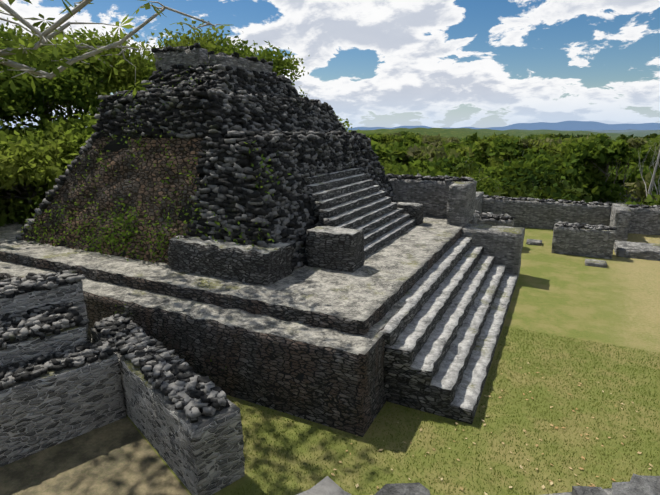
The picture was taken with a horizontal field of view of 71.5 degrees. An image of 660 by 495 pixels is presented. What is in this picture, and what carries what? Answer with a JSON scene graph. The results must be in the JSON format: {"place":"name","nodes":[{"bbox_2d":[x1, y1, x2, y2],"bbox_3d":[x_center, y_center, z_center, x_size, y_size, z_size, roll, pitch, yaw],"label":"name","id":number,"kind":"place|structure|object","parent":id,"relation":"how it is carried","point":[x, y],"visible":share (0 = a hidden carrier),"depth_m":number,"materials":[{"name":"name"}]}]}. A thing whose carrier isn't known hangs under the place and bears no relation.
{"place":"outdoors","nodes":[
{"label":"outdoors","id":0,"kind":"place"},
{"bbox_2d":[297,476,350,494],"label":"rock","id":1,"kind":"object","parent":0,"point":[326,485],"visible":1,"depth_m":2.77,"materials":[{"name":"grey stone"}]},
{"bbox_2d":[0,0,659,202],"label":"tree branches","id":2,"kind":"object","parent":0,"point":[46,36],"visible":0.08,"depth_m":9.09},
{"bbox_2d":[0,121,659,130],"bbox_3d":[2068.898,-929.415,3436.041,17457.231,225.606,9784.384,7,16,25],"label":"mountains","id":3,"kind":"structure","parent":0,"point":[578,125],"depth_m":7776.94,"materials":[{"name":"blue"}]},
{"bbox_2d":[0,0,659,127],"label":"sky","id":4,"kind":"structure","parent":0,"point":[376,63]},
{"bbox_2d":[11,185,659,494],"bbox_3d":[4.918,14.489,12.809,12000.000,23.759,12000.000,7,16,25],"label":"ground","id":5,"kind":"structure","parent":0,"point":[616,302],"depth_m":11.64,"materials":[{"name":"green plant"}]},
{"bbox_2d":[0,417,188,494],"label":"room floor","id":6,"kind":"structure","parent":5,"relation":"on","point":[119,457],"depth_m":9.87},
{"bbox_2d":[0,281,244,494],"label":"foreground walls","id":7,"kind":"structure","parent":5,"relation":"on","point":[204,455],"depth_m":10.38,"materials":[{"name":"grey stone"}]},
{"bbox_2d":[0,270,229,422],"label":"rubble","id":8,"kind":"object","parent":7,"relation":"on","point":[177,382],"visible":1,"depth_m":10.98,"materials":[{"name":"grey stone"}]},
{"bbox_2d":[0,80,358,216],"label":"trees","id":9,"kind":"object","parent":5,"relation":"on","point":[56,143],"visible":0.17,"depth_m":24.29,"materials":[{"name":"green plant"}]},
{"bbox_2d":[0,0,229,96],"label":"overhanging leaves","id":10,"kind":"object","parent":9,"relation":"attached to","point":[21,55],"visible":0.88,"depth_m":8.72,"materials":[{"name":"green plant"}]},
{"bbox_2d":[0,216,473,436],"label":"terrace","id":11,"kind":"structure","parent":5,"relation":"on","point":[305,342],"depth_m":13.08,"materials":[{"name":"stone"}]},
{"bbox_2d":[22,137,203,264],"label":"overgrown slope","id":12,"kind":"structure","parent":11,"relation":"on","point":[143,177],"depth_m":17.65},
{"bbox_2d":[16,42,398,271],"bbox_3d":[-4.734,-5.010,22.399,13.482,8.345,14.007,7,16,25],"label":"stone pyramid","id":13,"kind":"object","parent":11,"relation":"on","point":[243,106],"visible":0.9,"depth_m":17.38,"materials":[{"name":"grey stone"}]},
{"bbox_2d":[17,58,290,377],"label":"plants","id":14,"kind":"object","parent":13,"relation":"on","point":[112,239],"visible":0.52,"depth_m":17.31,"materials":[{"name":"green plant"}]},
{"bbox_2d":[54,69,393,255],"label":"plants","id":15,"kind":"object","parent":11,"relation":"on","point":[112,146],"visible":0.04,"depth_m":16.64,"materials":[{"name":"black"}]},
{"bbox_2d":[154,48,272,73],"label":"summit walls","id":16,"kind":"structure","parent":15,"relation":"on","point":[195,57],"depth_m":19.34,"materials":[{"name":"grey stone"}]},
{"bbox_2d":[168,202,423,285],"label":"stone blocks","id":17,"kind":"structure","parent":11,"relation":"on","point":[334,248],"depth_m":15.35,"materials":[{"name":"grey stone"}]},
{"bbox_2d":[303,162,415,256],"bbox_3d":[1.160,-1.825,20.271,3.327,3.496,7.834,7,16,25],"label":"stair","id":18,"kind":"object","parent":11,"relation":"on","point":[353,198],"visible":0.77,"depth_m":19.63,"materials":[{"name":"stone"}]},
{"bbox_2d":[0,18,516,226],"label":"tree leaves","id":19,"kind":"object","parent":5,"relation":"on","point":[72,84],"visible":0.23,"depth_m":31.43,"materials":[{"name":"green plant"}]},
{"bbox_2d":[0,23,652,217],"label":"trees","id":20,"kind":"object","parent":5,"relation":"on","point":[24,191],"visible":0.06,"depth_m":32.73,"materials":[{"name":"green plant"}]},
{"bbox_2d":[379,237,516,423],"bbox_3d":[4.949,1.900,17.048,2.954,2.037,12.265,7,16,25],"label":"stair","id":21,"kind":"object","parent":5,"relation":"on","point":[443,327],"visible":0.92,"depth_m":13.77,"materials":[{"name":"stone"}]},
{"bbox_2d":[331,362,652,494],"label":"leaf litter","id":22,"kind":"object","parent":5,"relation":"on","point":[461,488],"visible":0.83,"depth_m":10.60,"materials":[{"name":"beige plant"}]},
{"bbox_2d":[22,127,659,139],"bbox_3d":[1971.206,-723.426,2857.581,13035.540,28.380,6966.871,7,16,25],"label":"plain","id":23,"kind":"structure","parent":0,"point":[461,133],"depth_m":708.04,"materials":[{"name":"green plant"}]},
{"bbox_2d":[366,131,659,205],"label":"forest","id":24,"kind":"object","parent":23,"relation":"on","point":[562,158],"depth_m":56.85,"materials":[{"name":"green plant"}]},
{"bbox_2d":[375,473,659,494],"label":"rocks","id":25,"kind":"object","parent":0,"point":[641,485],"visible":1,"depth_m":2.24,"materials":[{"name":"stone"}]},
{"bbox_2d":[388,178,659,279],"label":"range","id":26,"kind":"structure","parent":0,"point":[456,203],"depth_m":26.29,"materials":[{"name":"grey stone"}]},
{"bbox_2d":[386,173,659,229],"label":"wall top stones","id":27,"kind":"object","parent":26,"relation":"on","point":[488,215],"visible":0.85,"depth_m":27.68,"materials":[{"name":"grey stone"}]},
{"bbox_2d":[543,488,611,494],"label":"rocks","id":28,"kind":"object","parent":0,"point":[608,491],"depth_m":2.67,"materials":[{"name":"grey stone"}]}
]}

